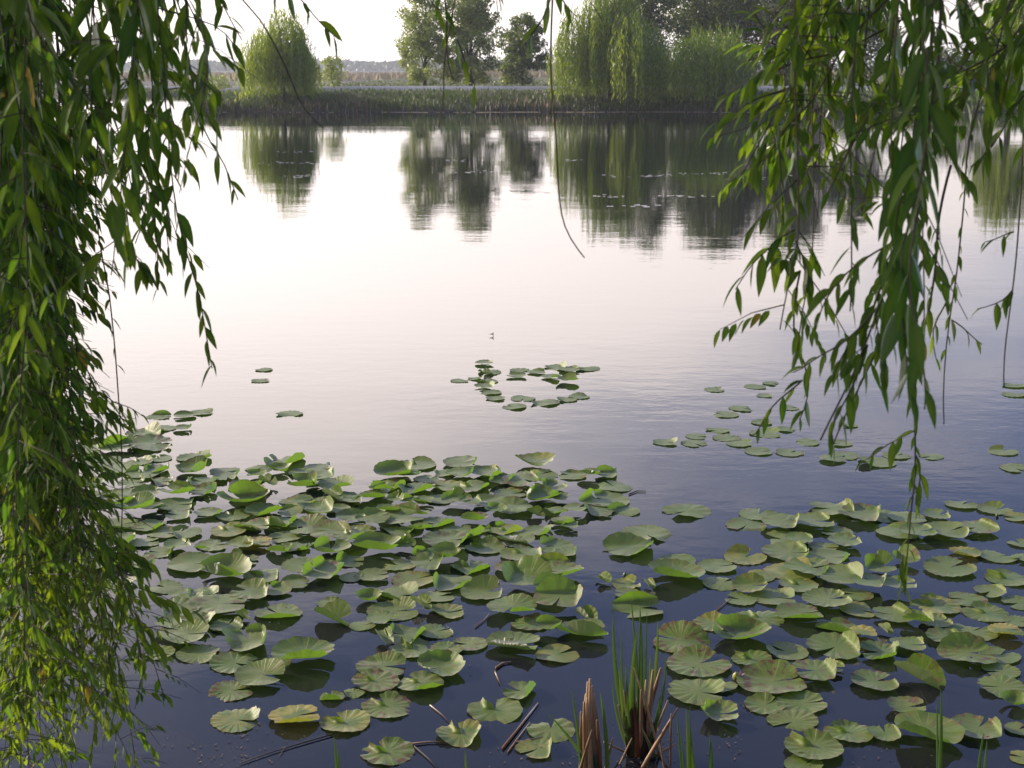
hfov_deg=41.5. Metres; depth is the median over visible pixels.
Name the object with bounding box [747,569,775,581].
lily pad
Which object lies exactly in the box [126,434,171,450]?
lily pad
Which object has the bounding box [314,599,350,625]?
lily pad
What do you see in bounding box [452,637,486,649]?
lily pad
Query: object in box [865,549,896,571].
lily pad
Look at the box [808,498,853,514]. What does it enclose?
lily pad
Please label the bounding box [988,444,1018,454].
lily pad
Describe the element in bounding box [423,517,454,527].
lily pad
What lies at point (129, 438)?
lily pad
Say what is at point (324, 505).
lily pad
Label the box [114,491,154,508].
lily pad
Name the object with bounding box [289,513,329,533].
lily pad
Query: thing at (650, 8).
dark tree
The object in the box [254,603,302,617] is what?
lily pad
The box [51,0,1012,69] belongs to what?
sky
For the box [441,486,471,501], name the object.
lily pad
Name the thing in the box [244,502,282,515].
lily pad
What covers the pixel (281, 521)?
lily pad
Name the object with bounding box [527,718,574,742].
lily pad
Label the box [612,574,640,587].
lily pad
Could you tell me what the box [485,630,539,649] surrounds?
lily pad
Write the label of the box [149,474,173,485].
lily pad
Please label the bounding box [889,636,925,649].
lily pad
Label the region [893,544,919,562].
lily pad
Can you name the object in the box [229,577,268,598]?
lily pad
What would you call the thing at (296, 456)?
lily pad
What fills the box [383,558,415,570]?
lily pad
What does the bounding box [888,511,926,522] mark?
lily pad
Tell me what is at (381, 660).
lily pad
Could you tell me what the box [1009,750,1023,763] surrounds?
lily pad
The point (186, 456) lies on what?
lily pad
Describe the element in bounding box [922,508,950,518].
lily pad
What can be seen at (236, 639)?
lily pad
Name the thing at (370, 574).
lily pad
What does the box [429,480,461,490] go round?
lily pad
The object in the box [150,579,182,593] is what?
lily pad
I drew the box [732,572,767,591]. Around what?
lily pad
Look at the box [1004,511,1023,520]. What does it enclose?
lily pad
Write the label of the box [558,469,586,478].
lily pad
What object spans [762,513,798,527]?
lily pad
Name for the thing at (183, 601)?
lily pad
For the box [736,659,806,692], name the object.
lily pad
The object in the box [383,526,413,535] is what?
lily pad
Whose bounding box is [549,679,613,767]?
cattail stump
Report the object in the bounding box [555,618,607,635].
lily pad
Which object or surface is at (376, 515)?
lily pad
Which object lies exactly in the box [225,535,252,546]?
lily pad
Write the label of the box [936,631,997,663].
lily pad
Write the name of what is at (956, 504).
lily pad
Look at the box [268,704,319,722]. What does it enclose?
lily pad
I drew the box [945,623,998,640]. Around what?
lily pad
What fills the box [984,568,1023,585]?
lily pad
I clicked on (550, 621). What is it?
lily pad
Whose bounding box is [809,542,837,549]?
lily pad
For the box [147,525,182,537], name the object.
lily pad
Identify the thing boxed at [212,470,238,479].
lily pad
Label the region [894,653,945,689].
lily pad
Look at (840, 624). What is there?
lily pad
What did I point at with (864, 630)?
lily pad
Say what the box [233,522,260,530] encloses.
lily pad
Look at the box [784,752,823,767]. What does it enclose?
lily pad
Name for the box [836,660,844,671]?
lily pad
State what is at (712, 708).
lily pad
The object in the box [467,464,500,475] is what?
lily pad
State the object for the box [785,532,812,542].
lily pad
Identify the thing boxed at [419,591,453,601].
lily pad
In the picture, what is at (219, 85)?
shrub
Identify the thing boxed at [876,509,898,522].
lily pad
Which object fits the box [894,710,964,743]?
lily pad
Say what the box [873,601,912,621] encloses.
lily pad
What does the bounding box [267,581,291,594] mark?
lily pad
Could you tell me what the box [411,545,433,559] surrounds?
lily pad
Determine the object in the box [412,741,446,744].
floating stick
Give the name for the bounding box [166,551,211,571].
lily pad
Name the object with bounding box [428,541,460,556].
lily pad
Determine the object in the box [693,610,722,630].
lily pad
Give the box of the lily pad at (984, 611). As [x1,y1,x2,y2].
[961,600,1009,621]
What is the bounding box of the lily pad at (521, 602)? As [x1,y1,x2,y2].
[486,593,536,611]
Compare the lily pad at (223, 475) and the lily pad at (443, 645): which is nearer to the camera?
the lily pad at (443, 645)
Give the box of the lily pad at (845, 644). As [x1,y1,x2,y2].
[806,630,860,658]
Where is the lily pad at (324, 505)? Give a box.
[298,495,332,512]
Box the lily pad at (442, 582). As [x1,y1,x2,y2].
[433,572,471,590]
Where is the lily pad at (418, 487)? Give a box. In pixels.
[398,482,432,493]
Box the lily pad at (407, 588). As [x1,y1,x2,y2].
[379,581,417,598]
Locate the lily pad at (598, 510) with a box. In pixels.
[583,502,613,515]
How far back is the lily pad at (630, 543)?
7.09 m
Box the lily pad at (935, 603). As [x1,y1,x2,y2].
[911,592,961,613]
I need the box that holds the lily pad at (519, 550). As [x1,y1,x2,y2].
[500,544,541,560]
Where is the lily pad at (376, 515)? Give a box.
[355,507,389,522]
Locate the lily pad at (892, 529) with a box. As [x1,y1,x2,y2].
[876,521,919,538]
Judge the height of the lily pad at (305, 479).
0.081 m
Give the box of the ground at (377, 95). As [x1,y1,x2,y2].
[39,70,1023,111]
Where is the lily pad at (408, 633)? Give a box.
[384,623,424,643]
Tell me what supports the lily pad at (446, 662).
on the water
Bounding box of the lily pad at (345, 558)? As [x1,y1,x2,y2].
[336,551,363,566]
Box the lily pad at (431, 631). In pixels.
[421,623,452,638]
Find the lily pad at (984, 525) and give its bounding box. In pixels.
[958,518,999,532]
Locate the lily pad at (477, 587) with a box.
[460,574,501,598]
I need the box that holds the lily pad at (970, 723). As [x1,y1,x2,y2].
[951,713,1001,738]
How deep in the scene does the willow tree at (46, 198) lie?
2.70 m
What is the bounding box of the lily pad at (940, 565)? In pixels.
[923,555,976,576]
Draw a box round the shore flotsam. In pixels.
[310,112,965,112]
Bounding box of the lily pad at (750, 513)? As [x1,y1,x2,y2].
[739,508,777,519]
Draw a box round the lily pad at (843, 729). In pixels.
[823,719,872,742]
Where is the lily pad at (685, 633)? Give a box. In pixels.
[653,620,710,652]
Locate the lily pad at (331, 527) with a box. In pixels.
[310,520,350,537]
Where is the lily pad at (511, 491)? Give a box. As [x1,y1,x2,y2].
[493,486,525,496]
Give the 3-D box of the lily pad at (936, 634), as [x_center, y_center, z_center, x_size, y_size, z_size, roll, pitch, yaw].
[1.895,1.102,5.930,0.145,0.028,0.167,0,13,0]
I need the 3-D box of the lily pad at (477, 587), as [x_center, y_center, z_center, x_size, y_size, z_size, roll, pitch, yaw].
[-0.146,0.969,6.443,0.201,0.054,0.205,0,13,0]
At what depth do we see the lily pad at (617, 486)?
8.10 m
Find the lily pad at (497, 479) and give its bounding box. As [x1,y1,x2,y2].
[489,470,514,483]
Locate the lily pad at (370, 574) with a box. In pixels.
[356,567,388,580]
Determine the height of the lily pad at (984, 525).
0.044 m
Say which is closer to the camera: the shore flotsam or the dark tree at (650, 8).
the shore flotsam
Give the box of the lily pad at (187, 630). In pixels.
[159,619,208,642]
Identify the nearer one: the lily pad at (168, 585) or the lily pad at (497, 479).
the lily pad at (168, 585)
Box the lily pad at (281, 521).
[265,514,296,526]
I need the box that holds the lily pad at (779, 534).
[766,530,807,543]
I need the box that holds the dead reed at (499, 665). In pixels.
[494,661,510,683]
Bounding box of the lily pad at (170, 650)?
[146,645,174,659]
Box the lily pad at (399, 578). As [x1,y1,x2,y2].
[391,570,432,586]
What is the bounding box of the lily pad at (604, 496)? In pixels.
[579,488,629,506]
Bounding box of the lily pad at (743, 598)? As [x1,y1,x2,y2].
[725,591,756,604]
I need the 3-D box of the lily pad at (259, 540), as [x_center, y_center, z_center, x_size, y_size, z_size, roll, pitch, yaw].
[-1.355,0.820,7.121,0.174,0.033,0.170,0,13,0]
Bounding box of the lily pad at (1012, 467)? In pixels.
[1000,463,1023,471]
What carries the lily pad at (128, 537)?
on the water
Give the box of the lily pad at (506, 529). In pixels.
[491,524,522,534]
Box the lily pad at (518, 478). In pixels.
[502,469,538,486]
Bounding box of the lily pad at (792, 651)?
[766,641,808,659]
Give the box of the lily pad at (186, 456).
[176,449,211,460]
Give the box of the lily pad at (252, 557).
[245,554,258,563]
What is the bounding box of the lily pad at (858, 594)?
[841,588,873,600]
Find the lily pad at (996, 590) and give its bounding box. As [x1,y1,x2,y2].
[973,584,1006,596]
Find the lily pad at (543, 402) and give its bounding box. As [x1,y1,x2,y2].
[531,399,559,405]
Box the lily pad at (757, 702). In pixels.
[744,692,785,713]
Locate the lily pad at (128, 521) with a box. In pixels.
[101,518,137,528]
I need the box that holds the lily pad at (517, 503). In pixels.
[499,496,532,513]
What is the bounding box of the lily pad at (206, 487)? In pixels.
[189,481,216,494]
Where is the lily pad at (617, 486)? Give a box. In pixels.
[597,480,631,490]
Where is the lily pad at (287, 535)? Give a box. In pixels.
[268,531,302,542]
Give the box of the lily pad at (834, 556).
[807,549,849,563]
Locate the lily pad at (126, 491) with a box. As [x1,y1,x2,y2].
[118,487,134,496]
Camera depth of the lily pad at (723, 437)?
9.17 m
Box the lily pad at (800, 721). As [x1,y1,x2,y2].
[766,709,818,731]
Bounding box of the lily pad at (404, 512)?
[384,501,423,523]
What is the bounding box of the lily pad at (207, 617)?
[181,611,214,621]
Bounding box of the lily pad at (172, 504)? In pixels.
[159,497,193,510]
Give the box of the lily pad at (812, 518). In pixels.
[789,512,834,526]
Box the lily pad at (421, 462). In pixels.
[400,456,435,469]
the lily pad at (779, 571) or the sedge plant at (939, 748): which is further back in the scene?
the lily pad at (779, 571)
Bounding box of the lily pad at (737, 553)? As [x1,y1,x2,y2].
[724,543,766,564]
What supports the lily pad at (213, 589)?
on the water
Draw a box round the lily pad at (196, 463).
[175,455,206,472]
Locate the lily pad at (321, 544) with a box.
[314,535,350,551]
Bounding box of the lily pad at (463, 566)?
[450,559,489,574]
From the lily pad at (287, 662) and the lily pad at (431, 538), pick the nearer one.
the lily pad at (287, 662)
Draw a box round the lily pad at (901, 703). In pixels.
[887,696,926,711]
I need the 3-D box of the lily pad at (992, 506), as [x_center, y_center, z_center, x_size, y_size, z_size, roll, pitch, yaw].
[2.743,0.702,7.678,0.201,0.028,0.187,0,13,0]
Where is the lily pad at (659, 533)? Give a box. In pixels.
[621,525,671,541]
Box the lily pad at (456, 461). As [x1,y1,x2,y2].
[443,455,476,466]
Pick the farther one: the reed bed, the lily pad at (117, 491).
the reed bed
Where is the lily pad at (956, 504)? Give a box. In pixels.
[945,500,977,507]
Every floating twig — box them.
[240,733,332,762]
[413,745,437,767]
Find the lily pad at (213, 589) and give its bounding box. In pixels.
[188,585,218,595]
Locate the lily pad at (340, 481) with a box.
[318,475,353,488]
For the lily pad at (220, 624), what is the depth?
6.09 m
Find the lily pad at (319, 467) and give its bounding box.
[304,462,329,471]
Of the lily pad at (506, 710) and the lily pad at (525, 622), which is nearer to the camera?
the lily pad at (506, 710)
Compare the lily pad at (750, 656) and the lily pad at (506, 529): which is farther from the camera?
the lily pad at (506, 529)
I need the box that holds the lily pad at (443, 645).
[430,641,462,652]
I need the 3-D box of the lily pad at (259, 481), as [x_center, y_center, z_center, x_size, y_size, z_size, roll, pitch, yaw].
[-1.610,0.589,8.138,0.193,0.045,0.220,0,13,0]
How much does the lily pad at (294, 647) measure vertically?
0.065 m
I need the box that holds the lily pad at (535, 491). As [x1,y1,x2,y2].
[527,483,560,500]
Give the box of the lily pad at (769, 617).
[736,610,783,626]
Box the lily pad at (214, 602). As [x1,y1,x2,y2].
[189,594,246,612]
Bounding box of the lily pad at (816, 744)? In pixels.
[784,728,843,759]
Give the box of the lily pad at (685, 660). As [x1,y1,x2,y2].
[666,644,731,676]
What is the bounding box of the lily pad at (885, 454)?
[882,452,910,458]
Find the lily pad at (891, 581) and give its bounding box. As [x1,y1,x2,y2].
[879,575,916,587]
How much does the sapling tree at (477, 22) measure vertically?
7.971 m
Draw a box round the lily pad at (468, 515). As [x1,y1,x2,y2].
[460,511,487,519]
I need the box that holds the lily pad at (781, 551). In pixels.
[761,540,808,560]
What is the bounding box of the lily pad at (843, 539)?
[827,532,861,545]
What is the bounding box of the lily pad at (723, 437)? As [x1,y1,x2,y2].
[712,434,741,440]
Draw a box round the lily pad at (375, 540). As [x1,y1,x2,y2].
[352,531,400,549]
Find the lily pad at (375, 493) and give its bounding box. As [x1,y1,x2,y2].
[358,489,386,497]
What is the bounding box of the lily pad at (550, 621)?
[534,614,561,628]
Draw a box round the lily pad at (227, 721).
[210,706,259,732]
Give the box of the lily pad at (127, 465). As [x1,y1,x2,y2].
[94,462,135,472]
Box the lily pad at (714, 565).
[697,558,736,572]
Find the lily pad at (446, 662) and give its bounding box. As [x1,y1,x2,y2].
[417,649,464,675]
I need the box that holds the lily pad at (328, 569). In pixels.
[302,555,343,578]
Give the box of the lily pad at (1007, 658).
[978,646,1021,663]
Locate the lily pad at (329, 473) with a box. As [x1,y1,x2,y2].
[309,466,333,478]
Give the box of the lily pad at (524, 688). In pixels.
[503,681,535,698]
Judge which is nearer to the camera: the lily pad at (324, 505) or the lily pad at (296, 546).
the lily pad at (296, 546)
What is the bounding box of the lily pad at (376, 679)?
[351,668,399,691]
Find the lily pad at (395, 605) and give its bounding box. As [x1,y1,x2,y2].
[366,596,417,620]
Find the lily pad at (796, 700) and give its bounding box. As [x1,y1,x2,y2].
[776,690,827,712]
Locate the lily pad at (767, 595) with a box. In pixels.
[749,587,795,604]
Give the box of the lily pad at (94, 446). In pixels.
[83,444,99,452]
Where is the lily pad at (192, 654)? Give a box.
[175,644,219,663]
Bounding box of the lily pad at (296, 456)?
[264,452,304,465]
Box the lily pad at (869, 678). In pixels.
[850,669,898,690]
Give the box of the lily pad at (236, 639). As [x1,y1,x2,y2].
[222,623,265,650]
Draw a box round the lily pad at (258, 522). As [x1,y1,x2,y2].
[241,516,269,528]
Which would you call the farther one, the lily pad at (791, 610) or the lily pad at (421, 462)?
the lily pad at (421, 462)
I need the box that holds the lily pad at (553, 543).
[540,535,574,552]
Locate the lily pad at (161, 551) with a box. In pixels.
[144,545,173,557]
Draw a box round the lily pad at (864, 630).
[850,625,876,635]
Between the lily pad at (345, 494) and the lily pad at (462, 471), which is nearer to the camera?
the lily pad at (345, 494)
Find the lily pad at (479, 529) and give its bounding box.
[442,525,489,539]
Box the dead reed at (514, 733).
[502,702,538,752]
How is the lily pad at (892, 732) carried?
on the water
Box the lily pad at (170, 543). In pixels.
[163,537,190,547]
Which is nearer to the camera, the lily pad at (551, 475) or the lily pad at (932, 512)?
the lily pad at (932, 512)
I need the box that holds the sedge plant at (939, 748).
[936,695,942,767]
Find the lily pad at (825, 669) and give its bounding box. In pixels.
[792,657,835,680]
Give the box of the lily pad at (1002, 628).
[988,623,1023,635]
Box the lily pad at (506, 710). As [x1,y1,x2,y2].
[467,697,522,723]
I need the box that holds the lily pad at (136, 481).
[117,473,144,486]
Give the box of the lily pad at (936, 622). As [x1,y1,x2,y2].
[919,613,952,626]
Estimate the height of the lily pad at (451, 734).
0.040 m
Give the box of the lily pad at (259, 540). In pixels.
[242,536,271,545]
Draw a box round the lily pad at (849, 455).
[832,451,859,459]
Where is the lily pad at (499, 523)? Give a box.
[485,520,505,532]
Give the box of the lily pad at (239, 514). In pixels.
[216,508,249,520]
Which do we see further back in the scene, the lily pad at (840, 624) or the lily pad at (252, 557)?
the lily pad at (252, 557)
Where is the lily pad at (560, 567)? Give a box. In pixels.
[546,560,583,575]
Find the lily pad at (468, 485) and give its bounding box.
[460,480,488,490]
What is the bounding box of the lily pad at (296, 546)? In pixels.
[288,542,312,551]
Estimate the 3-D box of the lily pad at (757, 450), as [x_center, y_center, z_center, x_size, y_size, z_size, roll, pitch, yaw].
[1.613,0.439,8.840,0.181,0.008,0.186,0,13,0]
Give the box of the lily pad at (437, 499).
[430,494,450,503]
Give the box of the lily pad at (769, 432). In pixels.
[749,427,780,437]
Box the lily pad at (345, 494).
[333,491,357,500]
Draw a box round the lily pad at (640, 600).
[611,591,662,617]
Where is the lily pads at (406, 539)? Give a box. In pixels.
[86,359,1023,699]
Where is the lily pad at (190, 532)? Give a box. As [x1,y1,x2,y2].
[170,524,201,538]
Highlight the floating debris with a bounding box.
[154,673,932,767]
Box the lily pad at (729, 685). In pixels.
[697,675,737,691]
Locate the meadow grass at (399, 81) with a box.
[55,79,1023,88]
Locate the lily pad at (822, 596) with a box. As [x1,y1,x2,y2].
[801,587,852,606]
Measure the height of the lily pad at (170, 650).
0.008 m
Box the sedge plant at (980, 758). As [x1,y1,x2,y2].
[977,733,986,767]
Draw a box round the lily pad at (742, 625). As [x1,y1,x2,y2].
[713,613,770,638]
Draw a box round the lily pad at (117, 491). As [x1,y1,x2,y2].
[90,488,124,502]
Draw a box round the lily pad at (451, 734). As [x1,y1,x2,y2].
[436,719,480,746]
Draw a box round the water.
[0,95,1023,767]
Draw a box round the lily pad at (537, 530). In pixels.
[522,524,552,534]
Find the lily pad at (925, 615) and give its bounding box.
[902,609,933,620]
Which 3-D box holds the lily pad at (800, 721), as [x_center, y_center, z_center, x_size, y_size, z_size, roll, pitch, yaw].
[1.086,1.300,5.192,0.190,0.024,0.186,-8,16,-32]
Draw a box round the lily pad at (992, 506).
[976,500,1012,514]
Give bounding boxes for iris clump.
[609,601,675,757]
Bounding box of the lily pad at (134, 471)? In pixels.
[125,464,159,477]
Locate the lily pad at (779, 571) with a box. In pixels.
[763,556,815,579]
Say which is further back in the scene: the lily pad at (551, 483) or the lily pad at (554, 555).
the lily pad at (551, 483)
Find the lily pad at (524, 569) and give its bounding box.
[501,555,551,584]
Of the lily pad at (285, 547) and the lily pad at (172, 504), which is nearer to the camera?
the lily pad at (285, 547)
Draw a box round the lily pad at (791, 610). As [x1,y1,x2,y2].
[775,602,823,617]
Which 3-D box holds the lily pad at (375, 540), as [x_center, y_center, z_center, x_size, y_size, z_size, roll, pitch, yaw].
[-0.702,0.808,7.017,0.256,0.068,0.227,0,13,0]
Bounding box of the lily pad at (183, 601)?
[162,597,199,616]
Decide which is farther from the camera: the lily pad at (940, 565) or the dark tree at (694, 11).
the dark tree at (694, 11)
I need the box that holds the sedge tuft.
[677,712,712,767]
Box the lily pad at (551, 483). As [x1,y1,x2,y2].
[542,478,566,489]
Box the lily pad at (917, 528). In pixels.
[899,523,937,535]
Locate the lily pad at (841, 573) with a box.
[817,561,863,583]
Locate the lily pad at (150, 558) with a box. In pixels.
[132,554,154,567]
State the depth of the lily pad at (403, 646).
5.84 m
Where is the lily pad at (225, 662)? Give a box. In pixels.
[209,651,258,673]
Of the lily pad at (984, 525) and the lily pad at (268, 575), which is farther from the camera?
the lily pad at (984, 525)
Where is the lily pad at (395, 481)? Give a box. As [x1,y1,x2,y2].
[373,478,405,491]
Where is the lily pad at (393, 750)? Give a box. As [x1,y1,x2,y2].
[360,736,414,764]
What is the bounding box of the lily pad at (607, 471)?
[596,465,616,477]
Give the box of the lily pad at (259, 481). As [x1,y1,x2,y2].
[229,479,262,485]
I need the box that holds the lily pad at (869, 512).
[838,503,880,520]
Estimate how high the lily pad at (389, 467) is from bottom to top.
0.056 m
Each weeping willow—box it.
[233,0,323,102]
[546,0,669,104]
[642,17,757,104]
[970,0,1023,85]
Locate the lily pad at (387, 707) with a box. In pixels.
[361,690,411,717]
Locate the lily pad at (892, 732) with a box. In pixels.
[866,723,900,740]
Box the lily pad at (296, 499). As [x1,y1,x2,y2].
[285,494,315,505]
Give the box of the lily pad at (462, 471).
[444,466,473,476]
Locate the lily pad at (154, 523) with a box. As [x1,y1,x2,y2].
[131,519,166,530]
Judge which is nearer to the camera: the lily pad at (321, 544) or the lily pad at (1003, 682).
the lily pad at (1003, 682)
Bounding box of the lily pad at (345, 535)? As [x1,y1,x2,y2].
[333,526,366,540]
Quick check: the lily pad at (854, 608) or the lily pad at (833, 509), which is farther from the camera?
the lily pad at (833, 509)
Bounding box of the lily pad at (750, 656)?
[731,649,771,664]
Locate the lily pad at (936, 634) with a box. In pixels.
[926,627,958,641]
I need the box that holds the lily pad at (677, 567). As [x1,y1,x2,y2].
[648,558,705,577]
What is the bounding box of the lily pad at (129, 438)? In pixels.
[98,434,134,450]
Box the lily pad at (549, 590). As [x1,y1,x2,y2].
[533,575,582,606]
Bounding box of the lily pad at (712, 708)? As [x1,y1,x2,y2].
[701,699,738,720]
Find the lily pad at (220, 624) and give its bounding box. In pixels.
[210,616,242,630]
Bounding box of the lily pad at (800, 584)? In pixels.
[778,577,818,591]
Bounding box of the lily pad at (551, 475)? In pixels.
[517,469,557,480]
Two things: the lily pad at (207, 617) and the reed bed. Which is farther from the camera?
the reed bed
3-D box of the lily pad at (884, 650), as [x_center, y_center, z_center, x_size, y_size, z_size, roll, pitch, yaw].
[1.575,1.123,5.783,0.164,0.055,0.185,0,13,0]
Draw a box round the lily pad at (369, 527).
[350,524,376,530]
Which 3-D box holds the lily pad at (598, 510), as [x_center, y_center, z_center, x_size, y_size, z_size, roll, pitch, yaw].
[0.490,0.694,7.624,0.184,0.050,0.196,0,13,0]
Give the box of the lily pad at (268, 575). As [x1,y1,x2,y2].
[243,567,278,581]
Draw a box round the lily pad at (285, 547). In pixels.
[266,542,292,551]
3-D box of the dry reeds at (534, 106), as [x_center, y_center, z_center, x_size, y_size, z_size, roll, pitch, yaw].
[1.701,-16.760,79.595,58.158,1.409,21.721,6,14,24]
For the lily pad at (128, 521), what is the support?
on the water
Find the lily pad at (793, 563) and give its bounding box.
[783,557,828,575]
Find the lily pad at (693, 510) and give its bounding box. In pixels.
[662,503,710,517]
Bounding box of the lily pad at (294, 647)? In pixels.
[271,636,334,658]
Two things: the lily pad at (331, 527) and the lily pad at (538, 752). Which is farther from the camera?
the lily pad at (331, 527)
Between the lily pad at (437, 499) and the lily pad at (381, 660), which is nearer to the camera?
the lily pad at (381, 660)
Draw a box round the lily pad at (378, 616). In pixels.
[366,610,397,623]
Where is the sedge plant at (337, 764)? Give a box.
[334,738,339,767]
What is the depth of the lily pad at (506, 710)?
5.27 m
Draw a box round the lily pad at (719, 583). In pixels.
[702,577,734,590]
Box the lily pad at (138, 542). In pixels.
[129,537,158,546]
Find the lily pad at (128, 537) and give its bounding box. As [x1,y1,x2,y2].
[106,532,135,541]
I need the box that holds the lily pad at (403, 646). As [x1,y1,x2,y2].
[391,636,431,657]
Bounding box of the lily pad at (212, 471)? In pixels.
[209,467,239,474]
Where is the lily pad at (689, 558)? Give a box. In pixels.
[658,553,695,562]
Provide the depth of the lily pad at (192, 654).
5.79 m
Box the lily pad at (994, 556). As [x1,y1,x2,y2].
[980,550,1018,562]
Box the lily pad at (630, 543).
[603,531,652,555]
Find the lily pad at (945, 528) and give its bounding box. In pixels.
[926,521,968,537]
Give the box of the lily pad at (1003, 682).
[977,675,1023,697]
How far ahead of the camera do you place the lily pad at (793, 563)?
6.76 m
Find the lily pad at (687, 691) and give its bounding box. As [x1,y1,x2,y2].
[667,678,724,704]
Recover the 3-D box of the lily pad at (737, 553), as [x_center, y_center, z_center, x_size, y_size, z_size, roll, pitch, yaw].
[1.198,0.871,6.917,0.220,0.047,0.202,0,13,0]
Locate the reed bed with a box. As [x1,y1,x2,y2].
[39,69,1023,80]
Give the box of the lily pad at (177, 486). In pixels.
[156,480,194,493]
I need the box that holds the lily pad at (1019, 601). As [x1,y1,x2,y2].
[1001,595,1023,609]
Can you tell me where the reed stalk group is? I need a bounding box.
[619,708,678,767]
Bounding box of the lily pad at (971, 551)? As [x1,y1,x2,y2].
[949,546,981,556]
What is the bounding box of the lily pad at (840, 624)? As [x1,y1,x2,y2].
[815,617,858,634]
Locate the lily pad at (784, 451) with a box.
[775,448,803,455]
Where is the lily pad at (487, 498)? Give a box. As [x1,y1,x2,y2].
[477,493,507,507]
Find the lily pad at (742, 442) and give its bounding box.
[726,439,751,446]
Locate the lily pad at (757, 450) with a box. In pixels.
[744,447,772,454]
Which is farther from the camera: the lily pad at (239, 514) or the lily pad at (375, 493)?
the lily pad at (375, 493)
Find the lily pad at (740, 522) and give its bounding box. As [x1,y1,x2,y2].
[726,517,766,530]
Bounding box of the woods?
[0,56,1006,70]
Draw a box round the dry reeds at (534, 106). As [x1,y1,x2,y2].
[192,90,984,111]
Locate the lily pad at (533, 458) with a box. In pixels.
[515,452,554,465]
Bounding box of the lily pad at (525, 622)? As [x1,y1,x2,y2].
[511,612,545,629]
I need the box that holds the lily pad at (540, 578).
[533,572,556,587]
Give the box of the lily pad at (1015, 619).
[1003,615,1023,626]
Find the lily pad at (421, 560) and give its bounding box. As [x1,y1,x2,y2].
[411,551,442,569]
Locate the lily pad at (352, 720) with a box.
[319,709,369,731]
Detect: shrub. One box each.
[209,73,230,90]
[319,55,347,87]
[931,40,989,84]
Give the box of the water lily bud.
[732,671,744,680]
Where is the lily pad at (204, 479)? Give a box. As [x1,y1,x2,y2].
[188,476,216,484]
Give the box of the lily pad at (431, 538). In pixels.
[422,529,469,546]
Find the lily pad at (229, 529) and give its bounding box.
[210,521,245,536]
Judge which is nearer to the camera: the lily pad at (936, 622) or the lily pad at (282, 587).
the lily pad at (936, 622)
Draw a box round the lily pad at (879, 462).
[858,456,896,466]
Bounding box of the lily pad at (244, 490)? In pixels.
[216,479,269,501]
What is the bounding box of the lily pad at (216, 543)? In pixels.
[198,539,225,550]
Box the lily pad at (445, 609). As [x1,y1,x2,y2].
[426,603,463,618]
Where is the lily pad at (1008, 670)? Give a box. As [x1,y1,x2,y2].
[982,662,1020,676]
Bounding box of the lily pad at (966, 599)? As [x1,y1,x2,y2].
[948,591,987,605]
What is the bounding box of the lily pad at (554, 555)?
[541,551,570,561]
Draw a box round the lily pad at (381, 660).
[355,650,405,674]
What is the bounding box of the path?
[55,85,1023,91]
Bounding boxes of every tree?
[0,0,475,767]
[393,0,451,85]
[439,0,505,85]
[495,11,553,85]
[496,0,1023,610]
[618,0,691,74]
[658,0,780,75]
[735,0,854,85]
[834,0,903,85]
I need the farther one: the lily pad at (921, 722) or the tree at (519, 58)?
the tree at (519, 58)
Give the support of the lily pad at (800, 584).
on the water
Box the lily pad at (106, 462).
[84,452,122,466]
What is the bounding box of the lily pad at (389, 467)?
[373,460,411,475]
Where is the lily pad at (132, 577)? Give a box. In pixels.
[107,576,135,591]
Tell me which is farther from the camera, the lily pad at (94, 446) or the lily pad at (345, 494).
the lily pad at (94, 446)
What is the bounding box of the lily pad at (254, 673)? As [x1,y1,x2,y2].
[234,658,284,684]
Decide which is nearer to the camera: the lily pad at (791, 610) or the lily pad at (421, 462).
the lily pad at (791, 610)
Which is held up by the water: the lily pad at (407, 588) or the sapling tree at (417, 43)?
the lily pad at (407, 588)
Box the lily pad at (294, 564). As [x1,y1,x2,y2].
[281,557,313,572]
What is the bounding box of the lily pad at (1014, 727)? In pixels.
[1004,721,1023,734]
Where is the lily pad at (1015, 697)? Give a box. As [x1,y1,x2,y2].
[1000,690,1023,704]
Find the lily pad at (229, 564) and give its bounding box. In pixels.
[200,552,251,575]
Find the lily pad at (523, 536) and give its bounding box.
[496,531,534,542]
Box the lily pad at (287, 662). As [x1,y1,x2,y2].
[263,657,291,666]
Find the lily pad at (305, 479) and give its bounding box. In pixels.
[287,471,317,485]
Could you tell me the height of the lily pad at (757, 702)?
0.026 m
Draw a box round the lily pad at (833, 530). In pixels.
[821,526,852,534]
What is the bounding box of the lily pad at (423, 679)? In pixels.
[397,670,443,689]
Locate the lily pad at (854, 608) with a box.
[839,601,874,616]
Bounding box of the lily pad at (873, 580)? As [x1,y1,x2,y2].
[849,572,886,586]
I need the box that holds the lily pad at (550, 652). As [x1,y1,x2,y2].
[534,643,579,662]
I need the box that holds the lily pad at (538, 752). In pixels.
[515,738,551,758]
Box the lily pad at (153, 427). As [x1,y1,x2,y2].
[125,421,160,437]
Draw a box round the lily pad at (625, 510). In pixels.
[608,501,639,516]
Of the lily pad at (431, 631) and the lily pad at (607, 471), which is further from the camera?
the lily pad at (607, 471)
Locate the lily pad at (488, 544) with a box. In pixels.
[465,535,504,553]
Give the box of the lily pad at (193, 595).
[176,590,204,599]
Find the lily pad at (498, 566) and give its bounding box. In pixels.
[495,560,518,570]
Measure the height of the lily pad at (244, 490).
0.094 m
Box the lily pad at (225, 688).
[208,680,252,701]
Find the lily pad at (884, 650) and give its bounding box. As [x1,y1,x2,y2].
[860,640,898,659]
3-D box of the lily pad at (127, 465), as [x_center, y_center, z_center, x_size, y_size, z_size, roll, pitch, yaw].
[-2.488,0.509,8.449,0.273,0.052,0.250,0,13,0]

